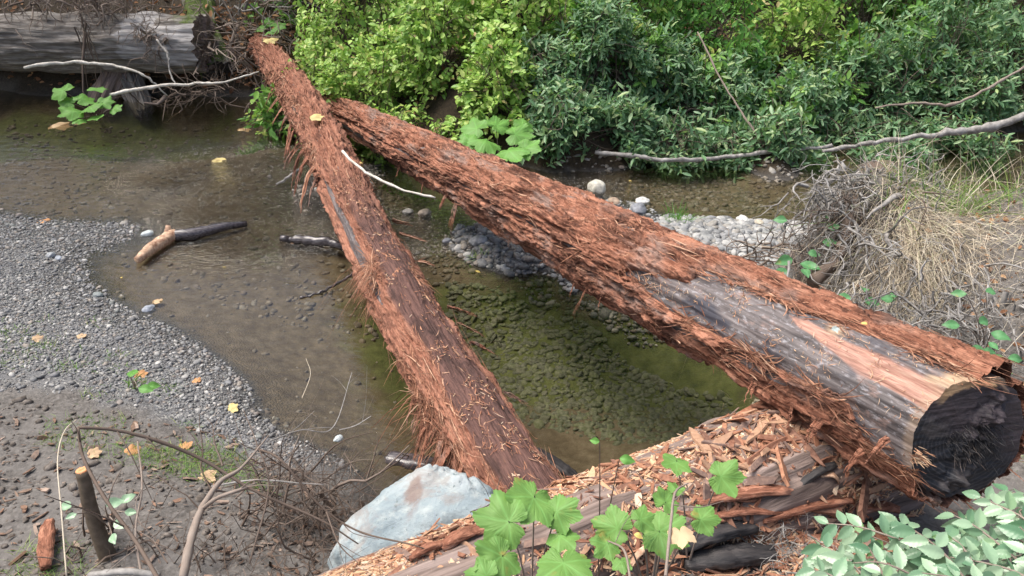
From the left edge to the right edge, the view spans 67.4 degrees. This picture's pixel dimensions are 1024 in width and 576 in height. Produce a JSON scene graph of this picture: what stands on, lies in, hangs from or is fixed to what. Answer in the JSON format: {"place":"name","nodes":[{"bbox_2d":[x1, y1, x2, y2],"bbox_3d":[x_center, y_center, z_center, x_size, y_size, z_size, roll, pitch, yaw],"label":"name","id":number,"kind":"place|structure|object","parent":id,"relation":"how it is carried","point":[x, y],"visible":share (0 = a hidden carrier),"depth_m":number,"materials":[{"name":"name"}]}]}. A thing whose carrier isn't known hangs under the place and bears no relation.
{"place":"outdoors","nodes":[
{"label":"outdoors","id":0,"kind":"place"},
{"bbox_2d":[0,208,358,475],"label":"gravel","id":1,"kind":"structure","parent":0,"point":[89,310],"depth_m":5.03,"materials":[{"name":"gravel"}]},
{"bbox_2d":[0,0,1023,575],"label":"ground","id":2,"kind":"structure","parent":0,"point":[266,376],"depth_m":5.49,"materials":[{"name":"gravel"}]},
{"bbox_2d":[36,518,55,570],"bbox_3d":[-1.885,1.025,3.112,0.067,0.049,0.365,-15,21,-25],"label":"bark chunk","id":3,"kind":"object","parent":2,"relation":"on","point":[46,539],"visible":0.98,"depth_m":3.07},
{"bbox_2d":[51,83,121,124],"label":"broad leaf plant","id":4,"kind":"object","parent":2,"relation":"on","point":[68,110],"visible":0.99,"depth_m":9.08,"materials":[{"name":"plant"}]},
{"bbox_2d":[75,466,115,562],"bbox_3d":[-1.646,0.906,3.028,0.069,0.446,0.116,-17,33,-27],"label":"cut stake","id":5,"kind":"object","parent":2,"relation":"on","point":[100,537],"visible":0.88,"depth_m":3.01,"materials":[{"name":"brown wood"}]},
{"bbox_2d":[62,493,135,543],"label":"weed","id":6,"kind":"object","parent":2,"relation":"on","point":[115,502],"visible":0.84,"depth_m":2.56,"materials":[{"name":"green plant"}]},
{"bbox_2d":[44,418,158,575],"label":"bent twig","id":7,"kind":"object","parent":2,"relation":"on","point":[122,523],"visible":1,"depth_m":2.16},
{"bbox_2d":[78,426,358,543],"bbox_3d":[-0.915,0.604,2.469,0.832,0.434,0.207,0,29,0],"label":"bent twig","id":8,"kind":"object","parent":7,"relation":"attached to","point":[180,449],"visible":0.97,"depth_m":2.49,"materials":[{"name":"wood"}]},
{"bbox_2d":[87,70,126,116],"bbox_3d":[-5.418,-2.723,10.446,0.484,0.862,0.529,22,7,-46],"label":"split stub","id":9,"kind":"object","parent":2,"relation":"on","point":[111,82],"visible":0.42,"depth_m":10.27,"materials":[{"name":"grey wood"}]},
{"bbox_2d":[0,11,217,73],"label":"grey log","id":10,"kind":"object","parent":2,"relation":"on","point":[59,42],"visible":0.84,"depth_m":10.00,"materials":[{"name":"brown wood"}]},
{"bbox_2d":[0,0,174,56],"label":"root tangle","id":11,"kind":"object","parent":10,"relation":"on","point":[106,4],"visible":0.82,"depth_m":9.87,"materials":[{"name":"wood"}]},
{"bbox_2d":[117,9,176,70],"bbox_3d":[-4.626,-3.221,9.735,0.795,0.956,0.520,0,29,0],"label":"root tangle","id":12,"kind":"object","parent":10,"relation":"hanging from","point":[149,37],"visible":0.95,"depth_m":9.73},
{"bbox_2d":[34,407,240,474],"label":"grass","id":13,"kind":"structure","parent":2,"relation":"on","point":[126,440],"depth_m":3.96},
{"bbox_2d":[120,72,155,120],"bbox_3d":[-5.148,-2.732,10.407,0.516,0.472,1.040,-17,75,-28],"label":"split stub","id":14,"kind":"object","parent":2,"relation":"on","point":[129,99],"visible":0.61,"depth_m":10.27,"materials":[{"name":"grey wood"}]},
{"bbox_2d":[0,412,342,575],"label":"plant litter","id":15,"kind":"object","parent":2,"relation":"on","point":[134,427],"visible":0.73,"depth_m":3.53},
{"bbox_2d":[0,395,356,575],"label":"soil clods","id":16,"kind":"object","parent":2,"relation":"on","point":[24,400],"visible":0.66,"depth_m":3.58,"materials":[{"name":"soil"}]},
{"bbox_2d":[1,472,349,575],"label":"dead thicket","id":17,"kind":"object","parent":16,"relation":"on","point":[80,552],"visible":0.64,"depth_m":3.09,"materials":[{"name":"plant"}]},
{"bbox_2d":[115,435,281,495],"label":"grass","id":18,"kind":"structure","parent":16,"relation":"on","point":[190,467],"depth_m":3.85,"materials":[{"name":"plant"}]},
{"bbox_2d":[181,0,239,81],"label":"mossy stump","id":19,"kind":"object","parent":2,"relation":"on","point":[222,62],"visible":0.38,"depth_m":10.49,"materials":[{"name":"wood"}]},
{"bbox_2d":[126,0,320,88],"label":"leaf litter","id":20,"kind":"object","parent":2,"relation":"on","point":[224,37],"visible":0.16,"depth_m":10.59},
{"bbox_2d":[179,435,276,575],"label":"forked stick","id":21,"kind":"object","parent":2,"relation":"on","point":[188,552],"visible":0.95,"depth_m":2.18,"materials":[{"name":"wood"}]},
{"bbox_2d":[133,0,324,110],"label":"dead twigs","id":22,"kind":"object","parent":2,"relation":"on","point":[229,50],"visible":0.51,"depth_m":10.06,"materials":[{"name":"wood"}]},
{"bbox_2d":[149,0,358,45],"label":"dead twigs","id":23,"kind":"object","parent":2,"relation":"on","point":[240,6],"visible":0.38,"depth_m":10.44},
{"bbox_2d":[230,403,279,563],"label":"bare twig","id":24,"kind":"object","parent":2,"relation":"on","point":[260,525],"visible":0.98,"depth_m":2.48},
{"bbox_2d":[237,80,298,151],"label":"leafy bush","id":25,"kind":"object","parent":2,"relation":"on","point":[266,117],"visible":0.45,"depth_m":8.91,"materials":[{"name":"green plant"}]},
{"bbox_2d":[144,379,409,537],"bbox_3d":[-1.135,0.924,3.969,1.209,0.939,1.341,15,32,25],"label":"dead thicket","id":26,"kind":"object","parent":2,"relation":"on","point":[264,468],"visible":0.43,"depth_m":3.83,"materials":[{"name":"wood"}]},
{"bbox_2d":[130,413,437,575],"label":"dead thicket","id":27,"kind":"object","parent":2,"relation":"on","point":[303,518],"visible":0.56,"depth_m":3.45,"materials":[{"name":"wood"}]},
{"bbox_2d":[272,0,368,142],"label":"leafy bush","id":28,"kind":"object","parent":2,"relation":"on","point":[311,55],"visible":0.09,"depth_m":9.19,"materials":[{"name":"green plant"}]},
{"bbox_2d":[289,0,429,86],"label":"leafy bush","id":29,"kind":"object","parent":2,"relation":"on","point":[333,19],"visible":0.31,"depth_m":9.56,"materials":[{"name":"green plant"}]},
{"bbox_2d":[312,16,427,139],"bbox_3d":[-1.603,-2.378,8.840,1.536,1.416,1.342,12,31,20],"label":"leafy bush","id":30,"kind":"object","parent":2,"relation":"on","point":[338,83],"visible":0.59,"depth_m":8.64,"materials":[{"name":"green plant"}]},
{"bbox_2d":[354,98,429,168],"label":"leafy bush","id":31,"kind":"object","parent":2,"relation":"on","point":[402,116],"visible":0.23,"depth_m":8.29,"materials":[{"name":"green plant"}]},
{"bbox_2d":[327,464,492,569],"bbox_3d":[-0.364,1.096,3.157,0.673,0.857,0.577,0,29,0],"label":"boulder","id":32,"kind":"object","parent":2,"relation":"on","point":[417,501],"visible":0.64,"depth_m":2.89,"materials":[{"name":"stone"}]},
{"bbox_2d":[369,0,505,112],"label":"leafy bush","id":33,"kind":"object","parent":2,"relation":"on","point":[421,39],"visible":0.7,"depth_m":8.25,"materials":[{"name":"green plant"}]},
{"bbox_2d":[422,112,501,153],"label":"leafy bush","id":34,"kind":"object","parent":2,"relation":"on","point":[447,125],"visible":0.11,"depth_m":8.12,"materials":[{"name":"green plant"}]},
{"bbox_2d":[447,0,545,139],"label":"leafy bush","id":35,"kind":"object","parent":2,"relation":"on","point":[483,83],"visible":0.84,"depth_m":7.92,"materials":[{"name":"green plant"}]},
{"bbox_2d":[457,115,541,163],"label":"broad leaf plant","id":36,"kind":"object","parent":2,"relation":"on","point":[520,132],"visible":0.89,"depth_m":7.40,"materials":[{"name":"plant"}]},
{"bbox_2d":[0,117,1023,454],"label":"stream bed stones","id":37,"kind":"object","parent":2,"relation":"on","point":[412,199],"visible":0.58,"depth_m":7.50,"materials":[{"name":"stone"}]},
{"bbox_2d":[515,114,579,167],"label":"willow bush","id":38,"kind":"object","parent":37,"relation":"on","point":[556,149],"visible":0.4,"depth_m":7.84,"materials":[{"name":"green plant"}]},
{"bbox_2d":[0,0,1023,130],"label":"leaf litter","id":39,"kind":"object","parent":2,"relation":"on","point":[79,81],"visible":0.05,"depth_m":10.58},
{"bbox_2d":[458,0,574,61],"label":"leafy bush","id":40,"kind":"object","parent":2,"relation":"on","point":[531,14],"visible":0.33,"depth_m":8.18,"materials":[{"name":"green plant"}]},
{"bbox_2d":[464,477,592,575],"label":"broad leaf plant","id":41,"kind":"object","parent":2,"relation":"on","point":[521,501],"visible":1,"depth_m":1.96,"materials":[{"name":"plant"}]},
{"bbox_2d":[500,26,592,104],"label":"willow bush","id":42,"kind":"object","parent":2,"relation":"on","point":[547,63],"visible":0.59,"depth_m":7.98,"materials":[{"name":"green plant"}]},
{"bbox_2d":[448,222,664,348],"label":"gravel","id":43,"kind":"structure","parent":2,"relation":"on","point":[607,315],"depth_m":5.98,"materials":[{"name":"gravel"}]},
{"bbox_2d":[522,70,614,150],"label":"willow bush","id":44,"kind":"object","parent":2,"relation":"on","point":[564,111],"visible":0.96,"depth_m":7.75,"materials":[{"name":"green plant"}]},
{"bbox_2d":[536,0,613,90],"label":"leafy bush","id":45,"kind":"object","parent":2,"relation":"on","point":[574,36],"visible":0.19,"depth_m":8.09,"materials":[{"name":"green plant"}]},
{"bbox_2d":[444,281,734,445],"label":"algae stones","id":46,"kind":"object","parent":2,"relation":"on","point":[631,420],"visible":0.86,"depth_m":5.28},
{"bbox_2d":[546,0,661,109],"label":"willow bush","id":47,"kind":"object","parent":2,"relation":"on","point":[598,43],"visible":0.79,"depth_m":7.98,"materials":[{"name":"green plant"}]},
{"bbox_2d":[317,411,924,575],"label":"old log","id":48,"kind":"object","parent":2,"relation":"on","point":[813,491],"visible":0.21,"depth_m":2.78,"materials":[{"name":"brown wood"}]},
{"bbox_2d":[575,80,669,168],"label":"willow bush","id":49,"kind":"object","parent":2,"relation":"on","point":[632,128],"visible":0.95,"depth_m":7.88,"materials":[{"name":"green plant"}]},
{"bbox_2d":[320,400,924,575],"bbox_3d":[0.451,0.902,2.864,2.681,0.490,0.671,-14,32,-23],"label":"wood chips","id":50,"kind":"object","parent":2,"relation":"on","point":[398,565],"visible":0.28,"depth_m":2.84,"materials":[{"name":"wood"}]},
{"bbox_2d":[255,447,424,567],"bbox_3d":[-0.613,0.719,2.575,0.679,0.227,0.227,22,36,34],"label":"bare twig","id":51,"kind":"object","parent":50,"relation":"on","point":[304,487],"visible":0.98,"depth_m":2.60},
{"bbox_2d":[441,524,484,551],"bbox_3d":[-0.158,0.825,2.564,0.180,0.044,0.054,-16,33,-25],"label":"bark chunk","id":52,"kind":"object","parent":50,"relation":"on","point":[452,539],"visible":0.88,"depth_m":2.54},
{"bbox_2d":[679,520,758,554],"bbox_3d":[0.731,0.870,2.715,0.339,0.064,0.082,-7,29,-22],"label":"charred chunk","id":53,"kind":"object","parent":50,"relation":"on","point":[725,531],"visible":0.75,"depth_m":2.69,"materials":[{"name":"black wood"}]},
{"bbox_2d":[682,542,778,573],"bbox_3d":[0.766,0.945,2.688,0.363,0.080,0.104,-3,29,-11],"label":"charred chunk","id":54,"kind":"object","parent":50,"relation":"on","point":[733,556],"visible":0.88,"depth_m":2.66,"materials":[{"name":"black wood"}]},
{"bbox_2d":[696,485,793,505],"bbox_3d":[0.874,0.750,2.796,0.454,0.044,0.058,-1,28,-18],"label":"bark chunk","id":55,"kind":"object","parent":50,"relation":"on","point":[747,492],"visible":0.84,"depth_m":2.78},
{"bbox_2d":[763,497,854,523],"bbox_3d":[1.115,0.826,2.877,0.457,0.041,0.040,-3,28,-24],"label":"bark chunk","id":56,"kind":"object","parent":50,"relation":"on","point":[809,507],"visible":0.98,"depth_m":2.86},
{"bbox_2d":[558,0,695,58],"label":"leafy bush","id":57,"kind":"object","parent":2,"relation":"on","point":[656,12],"visible":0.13,"depth_m":8.63,"materials":[{"name":"green plant"}]},
{"bbox_2d":[601,3,686,123],"bbox_3d":[1.403,-2.413,8.366,1.060,1.323,0.867,-12,31,-20],"label":"leafy bush","id":58,"kind":"object","parent":2,"relation":"on","point":[653,38],"visible":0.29,"depth_m":8.17,"materials":[{"name":"green plant"}]},
{"bbox_2d":[589,481,721,575],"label":"broad leaf plant","id":59,"kind":"object","parent":2,"relation":"on","point":[653,528],"visible":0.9,"depth_m":2.06,"materials":[{"name":"plant"}]},
{"bbox_2d":[317,86,1023,514],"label":"fallen log","id":60,"kind":"object","parent":2,"relation":"on","point":[915,414],"visible":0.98,"depth_m":3.16,"materials":[{"name":"brown wood"}]},
{"bbox_2d":[613,16,734,136],"bbox_3d":[1.701,-2.319,8.480,1.606,1.336,1.115,0,29,0],"label":"willow bush","id":61,"kind":"object","parent":2,"relation":"on","point":[693,71],"visible":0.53,"depth_m":8.28,"materials":[{"name":"green plant"}]},
{"bbox_2d":[626,105,728,183],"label":"willow bush","id":62,"kind":"object","parent":2,"relation":"on","point":[695,143],"visible":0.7,"depth_m":8.00,"materials":[{"name":"green plant"}]},
{"bbox_2d":[595,144,832,162],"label":"bare branch","id":63,"kind":"object","parent":62,"relation":"attached to","point":[661,160],"visible":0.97,"depth_m":7.87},
{"bbox_2d":[661,453,746,559],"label":"broad leaf plant","id":64,"kind":"object","parent":2,"relation":"on","point":[728,477],"visible":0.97,"depth_m":2.25,"materials":[{"name":"plant"}]},
{"bbox_2d":[600,196,808,266],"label":"gravel","id":65,"kind":"structure","parent":2,"relation":"on","point":[705,229],"depth_m":6.38,"materials":[{"name":"gravel"}]},
{"bbox_2d":[670,42,754,138],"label":"leafy bush","id":66,"kind":"object","parent":2,"relation":"on","point":[719,66],"visible":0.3,"depth_m":8.33,"materials":[{"name":"green plant"}]},
{"bbox_2d":[656,0,789,96],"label":"leafy bush","id":67,"kind":"object","parent":2,"relation":"on","point":[747,46],"visible":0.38,"depth_m":8.74,"materials":[{"name":"green plant"}]},
{"bbox_2d":[680,38,789,138],"bbox_3d":[2.507,-2.046,8.627,1.389,1.390,1.109,0,29,0],"label":"willow bush","id":68,"kind":"object","parent":2,"relation":"on","point":[744,81],"visible":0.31,"depth_m":8.36,"materials":[{"name":"green plant"}]},
{"bbox_2d":[698,91,785,182],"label":"willow bush","id":69,"kind":"object","parent":2,"relation":"on","point":[722,145],"visible":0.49,"depth_m":8.07,"materials":[{"name":"green plant"}]},
{"bbox_2d":[727,91,819,170],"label":"willow bush","id":70,"kind":"object","parent":2,"relation":"on","point":[775,125],"visible":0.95,"depth_m":7.88,"materials":[{"name":"green plant"}]},
{"bbox_2d":[822,112,1023,152],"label":"bare branch","id":71,"kind":"object","parent":70,"relation":"attached to","point":[990,127],"visible":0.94,"depth_m":7.78,"materials":[{"name":"wood"}]},
{"bbox_2d":[729,64,819,134],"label":"leafy bush","id":72,"kind":"object","parent":2,"relation":"on","point":[809,114],"visible":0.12,"depth_m":8.43,"materials":[{"name":"green plant"}]},
{"bbox_2d":[716,0,856,86],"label":"leafy bush","id":73,"kind":"object","parent":2,"relation":"on","point":[803,37],"visible":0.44,"depth_m":8.88,"materials":[{"name":"green plant"}]},
{"bbox_2d":[740,511,851,575],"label":"dry stems","id":74,"kind":"object","parent":2,"relation":"on","point":[788,552],"visible":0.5,"depth_m":2.72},
{"bbox_2d":[773,215,839,277],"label":"seedling","id":75,"kind":"object","parent":2,"relation":"on","point":[785,258],"visible":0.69,"depth_m":4.90,"materials":[{"name":"green plant"}]},
{"bbox_2d":[755,58,862,143],"bbox_3d":[3.279,-2.052,8.796,1.484,1.146,1.091,-5,29,-9],"label":"willow bush","id":76,"kind":"object","parent":2,"relation":"on","point":[810,84],"visible":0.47,"depth_m":8.52,"materials":[{"name":"green plant"}]},
{"bbox_2d":[792,120,838,174],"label":"willow bush","id":77,"kind":"object","parent":2,"relation":"on","point":[820,159],"visible":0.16,"depth_m":8.31,"materials":[{"name":"green plant"}]},
{"bbox_2d":[753,156,893,251],"bbox_3d":[2.131,-0.523,5.078,1.042,0.773,0.828,0,29,0],"label":"root tangle","id":78,"kind":"object","parent":2,"relation":"on","point":[826,201],"visible":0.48,"depth_m":5.07,"materials":[{"name":"wood"}]},
{"bbox_2d":[806,189,863,288],"bbox_3d":[2.129,-0.312,4.960,0.155,0.499,0.720,21,35,33],"label":"gnarled root","id":79,"kind":"object","parent":2,"relation":"on","point":[818,277],"visible":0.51,"depth_m":4.86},
{"bbox_2d":[771,0,919,59],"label":"leafy bush","id":80,"kind":"object","parent":2,"relation":"on","point":[878,13],"visible":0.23,"depth_m":9.45,"materials":[{"name":"green plant"}]},
{"bbox_2d":[814,15,878,116],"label":"leafy bush","id":81,"kind":"object","parent":2,"relation":"on","point":[849,74],"visible":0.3,"depth_m":8.58,"materials":[{"name":"green plant"}]},
{"bbox_2d":[679,161,1023,378],"bbox_3d":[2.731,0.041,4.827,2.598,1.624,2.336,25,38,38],"label":"dry grass","id":82,"kind":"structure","parent":2,"relation":"on","point":[972,231],"depth_m":4.63,"materials":[{"name":"plant"}]},
{"bbox_2d":[710,180,842,281],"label":"dead twigs","id":83,"kind":"object","parent":82,"relation":"on","point":[755,252],"visible":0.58,"depth_m":5.31,"materials":[{"name":"wood"}]},
{"bbox_2d":[815,103,892,162],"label":"willow bush","id":84,"kind":"object","parent":2,"relation":"on","point":[844,134],"visible":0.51,"depth_m":8.51,"materials":[{"name":"green plant"}]},
{"bbox_2d":[760,172,955,289],"bbox_3d":[2.187,-0.325,5.020,1.066,0.945,0.865,9,30,16],"label":"root tangle","id":85,"kind":"object","parent":2,"relation":"on","point":[846,209],"visible":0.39,"depth_m":4.92,"materials":[{"name":"wood"}]},
{"bbox_2d":[796,0,943,133],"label":"willow bush","id":86,"kind":"object","parent":2,"relation":"on","point":[887,87],"visible":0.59,"depth_m":8.60,"materials":[{"name":"green plant"}]},
{"bbox_2d":[770,142,979,236],"bbox_3d":[2.432,-0.581,5.176,1.198,0.808,0.943,13,31,21],"label":"root tangle","id":87,"kind":"object","parent":2,"relation":"on","point":[886,202],"visible":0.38,"depth_m":5.06,"materials":[{"name":"wood"}]},
{"bbox_2d":[749,107,1023,287],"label":"dry grass","id":88,"kind":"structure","parent":2,"relation":"on","point":[975,191],"depth_m":4.95,"materials":[{"name":"plant"}]},
{"bbox_2d":[761,142,1023,260],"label":"grass","id":89,"kind":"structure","parent":2,"relation":"on","point":[973,194],"depth_m":4.88,"materials":[{"name":"plant"}]},
{"bbox_2d":[786,170,1001,306],"bbox_3d":[2.456,-0.243,4.788,1.513,0.975,1.374,0,29,0],"label":"root tangle","id":90,"kind":"object","parent":2,"relation":"on","point":[858,230],"visible":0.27,"depth_m":4.70,"materials":[{"name":"wood"}]},
{"bbox_2d":[846,124,950,180],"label":"willow bush","id":91,"kind":"object","parent":2,"relation":"on","point":[912,150],"visible":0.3,"depth_m":8.20,"materials":[{"name":"green plant"}]},
{"bbox_2d":[778,173,1023,344],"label":"root tangle","id":92,"kind":"object","parent":2,"relation":"on","point":[1005,295],"visible":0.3,"depth_m":4.40,"materials":[{"name":"wood"}]},
{"bbox_2d":[795,483,1023,575],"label":"evergreen shrub","id":93,"kind":"object","parent":2,"relation":"on","point":[973,544],"visible":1,"depth_m":1.79,"materials":[{"name":"green plant"}]},
{"bbox_2d":[866,93,955,161],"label":"willow bush","id":94,"kind":"object","parent":2,"relation":"on","point":[910,126],"visible":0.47,"depth_m":8.55,"materials":[{"name":"green plant"}]},
{"bbox_2d":[872,0,960,114],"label":"leafy bush","id":95,"kind":"object","parent":2,"relation":"on","point":[933,31],"visible":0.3,"depth_m":8.64,"materials":[{"name":"green plant"}]},
{"bbox_2d":[839,0,995,49],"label":"leafy bush","id":96,"kind":"object","parent":2,"relation":"on","point":[917,12],"visible":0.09,"depth_m":9.66,"materials":[{"name":"green plant"}]},
{"bbox_2d":[828,171,1023,384],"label":"leaf litter","id":97,"kind":"object","parent":2,"relation":"on","point":[1003,311],"visible":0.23,"depth_m":4.46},
{"bbox_2d":[835,263,1023,372],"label":"root tangle","id":98,"kind":"object","parent":2,"relation":"on","point":[933,318],"visible":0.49,"depth_m":4.10,"materials":[{"name":"wood"}]},
{"bbox_2d":[875,0,1023,119],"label":"willow bush","id":99,"kind":"object","parent":2,"relation":"on","point":[940,43],"visible":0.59,"depth_m":8.67,"materials":[{"name":"green plant"}]},
{"bbox_2d":[927,47,1023,126],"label":"willow bush","id":100,"kind":"object","parent":2,"relation":"on","point":[986,104],"visible":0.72,"depth_m":8.64,"materials":[{"name":"green plant"}]},
{"bbox_2d":[932,110,1022,176],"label":"willow bush","id":101,"kind":"object","parent":2,"relation":"on","point":[987,145],"visible":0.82,"depth_m":8.38,"materials":[{"name":"green plant"}]},
{"bbox_2d":[942,288,1021,373],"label":"seedling","id":102,"kind":"object","parent":2,"relation":"on","point":[983,320],"visible":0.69,"depth_m":3.71,"materials":[{"name":"green plant"}]},
{"bbox_2d":[957,0,1023,124],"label":"willow bush","id":103,"kind":"object","parent":2,"relation":"on","point":[1017,31],"visible":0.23,"depth_m":8.92,"materials":[{"name":"green plant"}]},
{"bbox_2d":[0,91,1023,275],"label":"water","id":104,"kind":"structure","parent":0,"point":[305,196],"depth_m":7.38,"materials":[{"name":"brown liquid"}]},
{"bbox_2d":[97,49,266,133],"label":"dead twigs","id":105,"kind":"object","parent":104,"relation":"in","point":[163,99],"visible":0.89,"depth_m":9.66,"materials":[{"name":"wood"}]},
{"bbox_2d":[134,220,246,262],"bbox_3d":[-2.761,-0.459,6.497,0.300,0.149,1.008,22,36,34],"label":"driftwood stick","id":106,"kind":"object","parent":104,"relation":"in","point":[169,236],"visible":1,"depth_m":6.47,"materials":[{"name":"brown wood"}]},
{"bbox_2d":[279,234,343,251],"bbox_3d":[-1.643,-0.387,6.453,0.659,0.126,0.121,7,30,13],"label":"driftwood stick","id":107,"kind":"object","parent":104,"relation":"on","point":[308,240],"visible":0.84,"depth_m":6.42,"materials":[{"name":"black wood"}]},
{"bbox_2d":[247,32,567,492],"bbox_3d":[-2.039,-0.449,6.911,1.684,1.781,9.636,-11,32,-19],"label":"fallen log","id":108,"kind":"object","parent":104,"relation":"in","point":[471,423],"visible":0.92,"depth_m":4.34,"materials":[{"name":"brown wood"}]},
{"bbox_2d":[384,451,451,470],"bbox_3d":[-0.487,0.924,4.041,0.376,0.071,0.116,8,30,13],"label":"driftwood chunk","id":109,"kind":"object","parent":104,"relation":"on","point":[391,456],"visible":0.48,"depth_m":4.03,"materials":[{"name":"grey wood"}]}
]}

